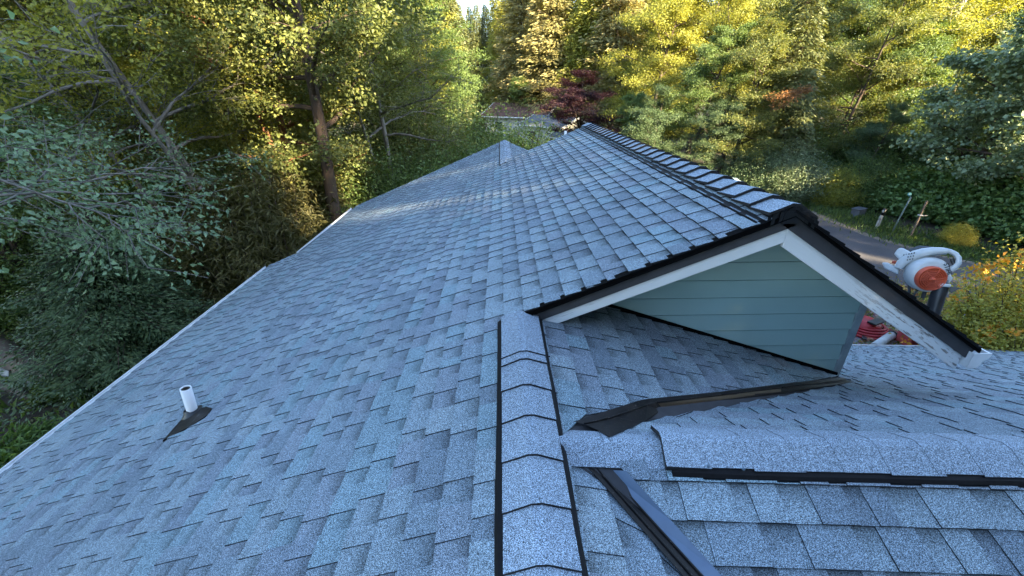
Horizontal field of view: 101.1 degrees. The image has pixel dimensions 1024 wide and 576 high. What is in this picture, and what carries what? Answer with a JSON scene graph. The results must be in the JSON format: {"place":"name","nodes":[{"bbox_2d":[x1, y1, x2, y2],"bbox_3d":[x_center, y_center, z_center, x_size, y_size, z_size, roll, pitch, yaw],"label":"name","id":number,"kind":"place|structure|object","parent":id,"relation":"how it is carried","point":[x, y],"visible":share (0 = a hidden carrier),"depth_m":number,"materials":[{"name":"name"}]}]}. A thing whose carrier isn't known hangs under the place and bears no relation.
{"place":"outdoors","nodes":[
{"label":"outdoors","id":0,"kind":"place"},
{"bbox_2d":[0,88,1023,444],"bbox_3d":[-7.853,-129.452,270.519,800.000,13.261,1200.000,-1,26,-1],"label":"ground","id":1,"kind":"structure","parent":0,"point":[42,414],"depth_m":18.77,"materials":[{"name":"green plant"}]},
{"bbox_2d":[0,436,35,468],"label":"fern","id":2,"kind":"object","parent":1,"relation":"on","point":[8,454],"visible":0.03,"depth_m":7.66,"materials":[{"name":"green plant"}]},
{"bbox_2d":[0,411,64,465],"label":"fern","id":3,"kind":"object","parent":1,"relation":"on","point":[33,431],"visible":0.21,"depth_m":8.18,"materials":[{"name":"green plant"}]},
{"bbox_2d":[0,197,85,334],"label":"understory shrub","id":4,"kind":"object","parent":1,"relation":"on","point":[10,289],"visible":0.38,"depth_m":12.38,"materials":[{"name":"green plant"}]},
{"bbox_2d":[0,338,86,391],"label":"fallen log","id":5,"kind":"object","parent":1,"relation":"on","point":[5,346],"visible":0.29,"depth_m":10.45,"materials":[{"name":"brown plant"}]},
{"bbox_2d":[0,59,126,313],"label":"broadleaf tree","id":6,"kind":"object","parent":1,"relation":"on","point":[18,211],"visible":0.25,"depth_m":11.87,"materials":[{"name":"green plant"}]},
{"bbox_2d":[16,369,111,411],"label":"fern","id":7,"kind":"object","parent":1,"relation":"on","point":[48,400],"visible":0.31,"depth_m":9.62,"materials":[{"name":"green plant"}]},
{"bbox_2d":[0,296,164,434],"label":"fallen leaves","id":8,"kind":"object","parent":1,"relation":"on","point":[31,420],"visible":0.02,"depth_m":9.53,"materials":[{"name":"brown plant"}]},
{"bbox_2d":[0,0,165,224],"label":"broadleaf tree","id":9,"kind":"object","parent":1,"relation":"on","point":[6,3],"visible":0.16,"depth_m":15.55,"materials":[{"name":"green plant"}]},
{"bbox_2d":[17,146,152,225],"bbox_3d":[-21.880,-5.279,21.643,6.048,4.664,6.014,-5,26,-10],"label":"understory shrub","id":10,"kind":"object","parent":1,"relation":"on","point":[94,213],"visible":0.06,"depth_m":21.04,"materials":[{"name":"green plant"}]},
{"bbox_2d":[22,1,149,183],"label":"forest tree","id":11,"kind":"object","parent":1,"relation":"on","point":[125,126],"depth_m":22.69,"materials":[{"name":"green plant"}]},
{"bbox_2d":[0,0,201,171],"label":"broadleaf tree","id":12,"kind":"object","parent":1,"relation":"on","point":[122,61],"visible":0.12,"depth_m":19.79,"materials":[{"name":"green plant"}]},
{"bbox_2d":[0,242,206,436],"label":"ground ferns and weeds","id":13,"kind":"object","parent":1,"relation":"on","point":[13,404],"visible":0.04,"depth_m":9.51,"materials":[{"name":"green plant"}]},
{"bbox_2d":[0,217,216,429],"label":"shrub","id":14,"kind":"object","parent":1,"relation":"on","point":[113,323],"visible":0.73,"depth_m":9.52,"materials":[{"name":"green plant"}]},
{"bbox_2d":[0,0,218,237],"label":"leaning tree","id":15,"kind":"object","parent":1,"relation":"on","point":[65,102],"visible":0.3,"depth_m":13.33,"materials":[{"name":"green plant"}]},
{"bbox_2d":[64,4,195,185],"bbox_3d":[-22.884,-11.858,24.516,6.395,16.400,6.690,-5,26,-11],"label":"forest tree","id":16,"kind":"object","parent":1,"relation":"on","point":[121,68],"depth_m":24.64,"materials":[{"name":"green plant"}]},
{"bbox_2d":[0,10,271,293],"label":"broadleaf tree","id":17,"kind":"object","parent":1,"relation":"on","point":[26,192],"visible":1,"depth_m":7.06,"materials":[{"name":"green plant"}]},
{"bbox_2d":[96,147,226,247],"bbox_3d":[-15.960,-4.131,19.485,6.047,4.664,6.014,6,26,13],"label":"understory shrub","id":18,"kind":"object","parent":1,"relation":"on","point":[129,196],"visible":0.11,"depth_m":18.35,"materials":[{"name":"green plant"}]},
{"bbox_2d":[0,0,334,212],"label":"leaning tree","id":19,"kind":"object","parent":1,"relation":"on","point":[120,80],"visible":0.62,"depth_m":10.51,"materials":[{"name":"green plant"}]},
{"bbox_2d":[133,168,248,299],"bbox_3d":[-10.235,-1.821,14.302,4.732,4.686,4.865,-2,26,-5],"label":"straw shrub","id":20,"kind":"object","parent":1,"relation":"on","point":[179,213],"visible":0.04,"depth_m":13.23,"materials":[{"name":"green plant"}]},
{"bbox_2d":[69,0,331,193],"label":"broadleaf tree","id":21,"kind":"object","parent":1,"relation":"on","point":[214,125],"visible":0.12,"depth_m":16.98,"materials":[{"name":"green plant"}]},
{"bbox_2d":[52,0,402,196],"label":"leaning tree","id":22,"kind":"object","parent":1,"relation":"on","point":[339,154],"visible":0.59,"depth_m":13.49,"materials":[{"name":"green plant"}]},
{"bbox_2d":[188,137,275,199],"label":"understory shrub","id":23,"kind":"object","parent":1,"relation":"on","point":[221,174],"visible":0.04,"depth_m":21.38,"materials":[{"name":"green plant"}]},
{"bbox_2d":[143,144,330,318],"bbox_3d":[-7.838,-1.461,12.758,5.426,5.587,5.278,8,27,16],"label":"straw shrub","id":24,"kind":"object","parent":1,"relation":"on","point":[278,229],"visible":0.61,"depth_m":12.00,"materials":[{"name":"dry plant leaf"},{"name":"brown bark"}]},
{"bbox_2d":[182,0,322,166],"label":"broadleaf tree","id":25,"kind":"object","parent":1,"relation":"on","point":[261,110],"visible":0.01,"depth_m":22.14,"materials":[{"name":"green plant"}]},
{"bbox_2d":[227,127,357,231],"bbox_3d":[-8.003,-2.904,15.693,5.613,5.767,5.460,-23,34,-39],"label":"straw shrub","id":26,"kind":"object","parent":1,"relation":"on","point":[319,195],"visible":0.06,"depth_m":15.05,"materials":[{"name":"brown plant"}]},
{"bbox_2d":[149,0,448,223],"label":"tree","id":27,"kind":"object","parent":1,"relation":"on","point":[345,46],"visible":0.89,"depth_m":12.65,"materials":[{"name":"green plant"}]},
{"bbox_2d":[207,0,505,189],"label":"broadleaf tree","id":28,"kind":"object","parent":1,"relation":"on","point":[427,64],"visible":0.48,"depth_m":16.62,"materials":[{"name":"green plant"}]},
{"bbox_2d":[312,141,415,230],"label":"laurel shrub","id":29,"kind":"object","parent":1,"relation":"on","point":[368,196],"visible":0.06,"depth_m":16.00,"materials":[{"name":"green plant"}]},
{"bbox_2d":[285,0,451,154],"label":"broadleaf tree","id":30,"kind":"object","parent":1,"relation":"on","point":[412,52],"visible":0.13,"depth_m":21.28,"materials":[{"name":"green plant"}]},
{"bbox_2d":[302,86,453,192],"bbox_3d":[-7.029,-6.753,22.417,9.896,7.631,9.842,-21,33,-37],"label":"laurel shrub","id":31,"kind":"object","parent":1,"relation":"on","point":[391,124],"visible":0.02,"depth_m":20.55,"materials":[{"name":"green plant"}]},
{"bbox_2d":[340,128,450,207],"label":"laurel shrub","id":32,"kind":"object","parent":1,"relation":"on","point":[399,157],"visible":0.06,"depth_m":16.66,"materials":[{"name":"green plant"}]},
{"bbox_2d":[356,0,466,131],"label":"forest tree","id":33,"kind":"object","parent":1,"relation":"on","point":[448,15],"visible":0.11,"depth_m":29.83,"materials":[{"name":"green plant"}]},
{"bbox_2d":[359,139,474,196],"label":"laurel shrub","id":34,"kind":"object","parent":1,"relation":"on","point":[433,170],"visible":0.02,"depth_m":16.49,"materials":[{"name":"green plant"}]},
{"bbox_2d":[349,85,487,187],"bbox_3d":[-5.114,-6.460,21.812,9.568,7.419,9.621,2,26,4],"label":"laurel shrub","id":35,"kind":"object","parent":1,"relation":"on","point":[408,125],"visible":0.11,"depth_m":20.23,"materials":[{"name":"green plant"}]},
{"bbox_2d":[370,0,494,129],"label":"broadleaf tree","id":36,"kind":"object","parent":1,"relation":"on","point":[451,36],"visible":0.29,"depth_m":26.69,"materials":[{"name":"green plant"}]},
{"bbox_2d":[411,30,483,133],"bbox_3d":[-5.816,-15.982,35.818,8.060,11.870,7.653,10,27,21],"label":"broadleaf tree","id":37,"kind":"object","parent":1,"relation":"on","point":[466,77],"visible":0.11,"depth_m":34.58,"materials":[{"name":"green plant"}]},
{"bbox_2d":[408,132,492,173],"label":"laurel shrub","id":38,"kind":"object","parent":1,"relation":"on","point":[441,157],"depth_m":17.40,"materials":[{"name":"green plant"}]},
{"bbox_2d":[431,0,481,130],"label":"fir tree","id":39,"kind":"object","parent":1,"relation":"on","point":[451,6],"visible":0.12,"depth_m":55.76,"materials":[{"name":"green plant"}]},
{"bbox_2d":[398,82,538,166],"bbox_3d":[-2.722,-7.509,23.733,9.621,7.419,9.568,-3,26,-5],"label":"laurel shrub","id":40,"kind":"object","parent":1,"relation":"on","point":[468,121],"visible":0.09,"depth_m":22.74,"materials":[{"name":"green plant"}]},
{"bbox_2d":[468,2,489,108],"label":"forest fir","id":41,"kind":"object","parent":1,"relation":"on","point":[476,23],"visible":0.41,"depth_m":87.23,"materials":[{"name":"green plant"}]},
{"bbox_2d":[472,3,493,107],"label":"forest fir","id":42,"kind":"object","parent":1,"relation":"on","point":[483,8],"visible":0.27,"depth_m":87.69,"materials":[{"name":"green plant"}]},
{"bbox_2d":[438,124,538,165],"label":"laurel shrub","id":43,"kind":"object","parent":1,"relation":"on","point":[479,149],"depth_m":17.74,"materials":[{"name":"green plant"}]},
{"bbox_2d":[478,0,524,119],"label":"forest fir","id":44,"kind":"object","parent":1,"relation":"on","point":[493,24],"visible":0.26,"depth_m":71.51,"materials":[{"name":"green plant"}]},
{"bbox_2d":[0,123,1023,575],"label":"house","id":45,"kind":"structure","parent":1,"relation":"on","point":[590,349],"depth_m":2.62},
{"bbox_2d":[882,245,961,314],"bbox_3d":[3.091,-0.044,3.221,0.320,0.598,0.471,-19,31,-34],"label":"leaf blower","id":46,"kind":"object","parent":45,"relation":"on","point":[924,272],"visible":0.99,"depth_m":3.09,"materials":[{"name":"white plastic"}]},
{"bbox_2d":[480,0,544,122],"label":"fir tree","id":47,"kind":"object","parent":1,"relation":"on","point":[512,19],"visible":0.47,"depth_m":63.09,"materials":[{"name":"green plant"}]},
{"bbox_2d":[456,100,570,159],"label":"laurel shrub","id":48,"kind":"object","parent":1,"relation":"on","point":[528,144],"visible":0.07,"depth_m":20.53,"materials":[{"name":"green plant"}]},
{"bbox_2d":[481,102,559,136],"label":"neighbour house","id":49,"kind":"structure","parent":1,"relation":"on","point":[516,115],"depth_m":59.00,"materials":[{"name":"white metal"}]},
{"bbox_2d":[506,75,539,107],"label":"broadleaf tree","id":50,"kind":"object","parent":1,"relation":"on","point":[515,92],"visible":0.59,"depth_m":59.24,"materials":[{"name":"green plant"}]},
{"bbox_2d":[502,0,583,115],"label":"fir tree","id":51,"kind":"object","parent":1,"relation":"on","point":[549,57],"visible":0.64,"depth_m":57.25,"materials":[{"name":"yellow plant"}]},
{"bbox_2d":[518,114,587,142],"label":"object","id":52,"kind":"structure","parent":1,"relation":"on","point":[551,122],"depth_m":52.08,"materials":[{"name":"white metal"}]},
{"bbox_2d":[534,68,625,133],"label":"purple maple","id":53,"kind":"object","parent":1,"relation":"on","point":[568,100],"visible":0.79,"depth_m":40.98,"materials":[{"name":"brown plant"}]},
{"bbox_2d":[541,0,620,127],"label":"fir tree","id":54,"kind":"object","parent":1,"relation":"on","point":[581,19],"visible":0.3,"depth_m":54.98,"materials":[{"name":"green plant"}]},
{"bbox_2d":[568,0,651,135],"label":"fir tree","id":55,"kind":"object","parent":1,"relation":"on","point":[616,36],"visible":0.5,"depth_m":52.74,"materials":[{"name":"green plant"}]},
{"bbox_2d":[614,91,666,149],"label":"broadleaf tree","id":56,"kind":"object","parent":1,"relation":"on","point":[637,100],"visible":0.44,"depth_m":33.25,"materials":[{"name":"green plant"}]},
{"bbox_2d":[592,0,695,127],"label":"forest tree","id":57,"kind":"object","parent":1,"relation":"on","point":[619,67],"visible":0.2,"depth_m":50.00,"materials":[{"name":"green plant"}]},
{"bbox_2d":[618,83,689,157],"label":"broadleaf tree","id":58,"kind":"object","parent":1,"relation":"on","point":[649,125],"visible":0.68,"depth_m":27.27,"materials":[{"name":"green plant"}]},
{"bbox_2d":[598,0,720,137],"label":"broadleaf tree","id":59,"kind":"object","parent":1,"relation":"on","point":[667,19],"visible":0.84,"depth_m":36.97,"materials":[{"name":"yellow plant"}]},
{"bbox_2d":[642,2,705,147],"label":"forest tree","id":60,"kind":"object","parent":1,"relation":"on","point":[670,135],"visible":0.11,"depth_m":47.76,"materials":[{"name":"green plant"}]},
{"bbox_2d":[643,0,768,154],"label":"broadleaf tree","id":61,"kind":"object","parent":1,"relation":"on","point":[713,7],"visible":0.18,"depth_m":38.60,"materials":[{"name":"green plant"}]},
{"bbox_2d":[655,18,762,161],"bbox_3d":[13.262,-11.840,28.212,6.267,10.614,5.687,16,30,29],"label":"broadleaf tree","id":62,"kind":"object","parent":1,"relation":"on","point":[692,76],"visible":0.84,"depth_m":26.90,"materials":[{"name":"green plant"}]},
{"bbox_2d":[672,97,747,169],"bbox_3d":[12.394,-8.905,27.182,4.896,6.197,4.477,-7,26,-14],"label":"broadleaf tree","id":63,"kind":"object","parent":1,"relation":"on","point":[710,118],"visible":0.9,"depth_m":26.16,"materials":[{"name":"green plant"}]},
{"bbox_2d":[687,0,788,151],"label":"forest tree","id":64,"kind":"object","parent":1,"relation":"on","point":[763,7],"visible":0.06,"depth_m":39.75,"materials":[{"name":"green plant"}]},
{"bbox_2d":[680,0,802,172],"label":"broadleaf tree","id":65,"kind":"object","parent":1,"relation":"on","point":[729,17],"visible":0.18,"depth_m":30.09,"materials":[{"name":"yellow plant"}]},
{"bbox_2d":[709,0,794,154],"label":"forest tree","id":66,"kind":"object","parent":1,"relation":"on","point":[744,139],"visible":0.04,"depth_m":42.89,"materials":[{"name":"green plant"}]},
{"bbox_2d":[688,12,821,175],"bbox_3d":[14.628,-11.346,26.964,7.927,10.974,8.671,17,31,32],"label":"broadleaf tree","id":67,"kind":"object","parent":1,"relation":"on","point":[773,44],"visible":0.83,"depth_m":25.28,"materials":[{"name":"green plant"}]},
{"bbox_2d":[763,84,817,111],"bbox_3d":[15.924,-10.990,24.393,2.842,1.503,1.742,-12,28,-23],"label":"dead bough","id":68,"kind":"object","parent":67,"relation":"attached to","point":[797,92],"visible":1,"depth_m":24.11,"materials":[{"name":"brown plant"}]},
{"bbox_2d":[717,142,793,199],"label":"roadside shrub","id":69,"kind":"object","parent":1,"relation":"on","point":[753,170],"visible":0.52,"depth_m":25.64,"materials":[{"name":"green plant"}]},
{"bbox_2d":[734,0,831,176],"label":"fir tree","id":70,"kind":"object","parent":1,"relation":"on","point":[804,125],"visible":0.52,"depth_m":25.43,"materials":[{"name":"green plant"}]},
{"bbox_2d":[728,117,837,172],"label":"bank shrub","id":71,"kind":"object","parent":1,"relation":"on","point":[803,153],"visible":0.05,"depth_m":27.93,"materials":[{"name":"green plant"}]},
{"bbox_2d":[747,137,841,204],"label":"roadside shrub","id":72,"kind":"object","parent":1,"relation":"on","point":[799,180],"visible":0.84,"depth_m":25.00,"materials":[{"name":"green plant"}]},
{"bbox_2d":[751,0,875,114],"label":"broadleaf tree","id":73,"kind":"object","parent":1,"relation":"on","point":[836,17],"visible":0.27,"depth_m":33.52,"materials":[{"name":"green plant"}]},
{"bbox_2d":[803,162,870,208],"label":"roadside shrub","id":74,"kind":"object","parent":1,"relation":"on","point":[834,198],"visible":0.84,"depth_m":24.19,"materials":[{"name":"green plant"}]},
{"bbox_2d":[784,0,903,127],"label":"forest tree","id":75,"kind":"object","parent":1,"relation":"on","point":[852,34],"visible":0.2,"depth_m":37.31,"materials":[{"name":"green plant"}]},
{"bbox_2d":[798,102,897,171],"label":"bank shrub","id":76,"kind":"object","parent":1,"relation":"on","point":[839,157],"visible":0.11,"depth_m":28.16,"materials":[{"name":"green plant"}]},
{"bbox_2d":[784,0,953,155],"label":"broadleaf tree","id":77,"kind":"object","parent":1,"relation":"on","point":[853,57],"visible":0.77,"depth_m":26.86,"materials":[{"name":"green plant"}]},
{"bbox_2d":[822,95,916,159],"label":"bank shrub","id":78,"kind":"object","parent":1,"relation":"on","point":[857,109],"visible":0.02,"depth_m":28.44,"materials":[{"name":"green plant"}]},
{"bbox_2d":[831,101,921,176],"bbox_3d":[22.280,-8.498,26.333,3.826,5.935,4.030,14,29,26],"label":"broadleaf tree","id":79,"kind":"object","parent":1,"relation":"on","point":[871,129],"visible":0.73,"depth_m":25.57,"materials":[{"name":"green plant"}]},
{"bbox_2d":[837,147,919,211],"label":"roadside shrub","id":80,"kind":"object","parent":1,"relation":"on","point":[872,177],"visible":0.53,"depth_m":23.89,"materials":[{"name":"green plant"}]},
{"bbox_2d":[826,103,947,171],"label":"bank shrub","id":81,"kind":"object","parent":1,"relation":"on","point":[896,148],"visible":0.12,"depth_m":26.16,"materials":[{"name":"green plant"}]},
{"bbox_2d":[831,0,958,116],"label":"forest tree","id":82,"kind":"object","parent":1,"relation":"on","point":[865,40],"depth_m":38.69,"materials":[{"name":"green plant"}]},
{"bbox_2d":[859,158,948,218],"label":"roadside shrub","id":83,"kind":"object","parent":1,"relation":"on","point":[898,212],"visible":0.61,"depth_m":23.03,"materials":[{"name":"green plant"}]},
{"bbox_2d":[785,199,1023,273],"bbox_3d":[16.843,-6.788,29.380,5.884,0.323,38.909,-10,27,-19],"label":"grass verge","id":84,"kind":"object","parent":1,"relation":"on","point":[924,236],"depth_m":21.24,"materials":[{"name":"green plant"}]},
{"bbox_2d":[830,16,985,156],"bbox_3d":[25.205,-11.973,28.180,7.927,10.974,8.671,18,31,33],"label":"broadleaf tree","id":85,"kind":"object","parent":1,"relation":"on","point":[936,46],"visible":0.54,"depth_m":26.39,"materials":[{"name":"green plant"}]},
{"bbox_2d":[810,210,1021,274],"bbox_3d":[15.684,-6.544,28.874,4.232,0.288,39.142,-10,27,-20],"label":"gravel shoulder","id":86,"kind":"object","parent":1,"relation":"on","point":[854,229],"visible":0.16,"depth_m":20.56},
{"bbox_2d":[847,0,1023,123],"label":"broadleaf tree","id":87,"kind":"object","parent":1,"relation":"on","point":[980,6],"visible":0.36,"depth_m":26.82,"materials":[{"name":"yellow plant"}]},
{"bbox_2d":[879,151,991,228],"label":"roadside shrub","id":88,"kind":"object","parent":1,"relation":"on","point":[944,181],"visible":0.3,"depth_m":21.76,"materials":[{"name":"green plant"}]},
{"bbox_2d":[883,108,994,168],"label":"bank shrub","id":89,"kind":"object","parent":1,"relation":"on","point":[898,150],"visible":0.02,"depth_m":26.32,"materials":[{"name":"green plant"}]},
{"bbox_2d":[867,0,1023,109],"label":"forest tree","id":90,"kind":"object","parent":1,"relation":"on","point":[1012,14],"visible":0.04,"depth_m":32.16,"materials":[{"name":"green plant"}]},
{"bbox_2d":[900,113,996,170],"bbox_3d":[25.558,-7.551,24.747,4.197,5.810,4.590,-11,28,-21],"label":"broadleaf tree","id":91,"kind":"object","parent":1,"relation":"on","point":[954,146],"visible":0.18,"depth_m":23.52,"materials":[{"name":"green plant"}]},
{"bbox_2d":[878,28,1023,187],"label":"silver maple","id":92,"kind":"object","parent":1,"relation":"on","point":[982,169],"visible":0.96,"depth_m":19.31,"materials":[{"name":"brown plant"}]},
{"bbox_2d":[887,0,1023,120],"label":"broadleaf tree","id":93,"kind":"object","parent":1,"relation":"on","point":[998,29],"visible":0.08,"depth_m":27.90,"materials":[{"name":"green plant"}]},
{"bbox_2d":[931,221,980,247],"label":"roadside shrub","id":94,"kind":"object","parent":1,"relation":"on","point":[963,234],"visible":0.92,"depth_m":19.02,"materials":[{"name":"yellow plant"}]},
{"bbox_2d":[909,10,1023,175],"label":"silver maple","id":95,"kind":"object","parent":1,"relation":"on","point":[980,110],"visible":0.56,"depth_m":21.44,"materials":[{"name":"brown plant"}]},
{"bbox_2d":[915,156,1023,239],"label":"roadside shrub","id":96,"kind":"object","parent":1,"relation":"on","point":[970,193],"visible":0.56,"depth_m":20.30,"materials":[{"name":"green plant"}]},
{"bbox_2d":[954,165,1023,246],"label":"roadside shrub","id":97,"kind":"object","parent":1,"relation":"on","point":[1005,230],"visible":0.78,"depth_m":19.22,"materials":[{"name":"green plant"}]},
{"bbox_2d":[955,295,1023,351],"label":"rhododendron bush","id":98,"kind":"object","parent":1,"relation":"on","point":[997,344],"visible":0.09,"depth_m":8.79,"materials":[{"name":"green plant"}]},
{"bbox_2d":[457,0,870,31],"label":"sky","id":99,"kind":"structure","parent":0,"point":[464,3],"materials":[{"name":"white"}]},
{"bbox_2d":[852,304,964,344],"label":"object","id":100,"kind":"structure","parent":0,"point":[856,339],"depth_m":12.11,"materials":[{"name":"red metal"}]},
{"bbox_2d":[856,315,897,339],"bbox_3d":[10.707,1.126,12.327,1.771,0.423,1.268,13,29,25],"label":"hose coil","id":101,"kind":"object","parent":100,"relation":"on","point":[876,328],"visible":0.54,"depth_m":12.14,"materials":[{"name":"red plastic"}]},
{"bbox_2d":[870,330,897,344],"bbox_3d":[10.418,1.481,11.806,1.207,0.280,0.275,-15,30,-29],"label":"white tube","id":102,"kind":"object","parent":100,"relation":"on","point":[886,338],"visible":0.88,"depth_m":11.74,"materials":[{"name":"plastic"}]},
{"bbox_2d":[889,232,1023,349],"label":"rhododendron bush","id":103,"kind":"object","parent":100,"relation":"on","point":[1008,298],"visible":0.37,"depth_m":9.74,"materials":[{"name":"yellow plant"}]},
{"bbox_2d":[818,217,1023,301],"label":"road","id":104,"kind":"structure","parent":0,"point":[876,253],"depth_m":18.30,"materials":[{"name":"grey asphalt"}]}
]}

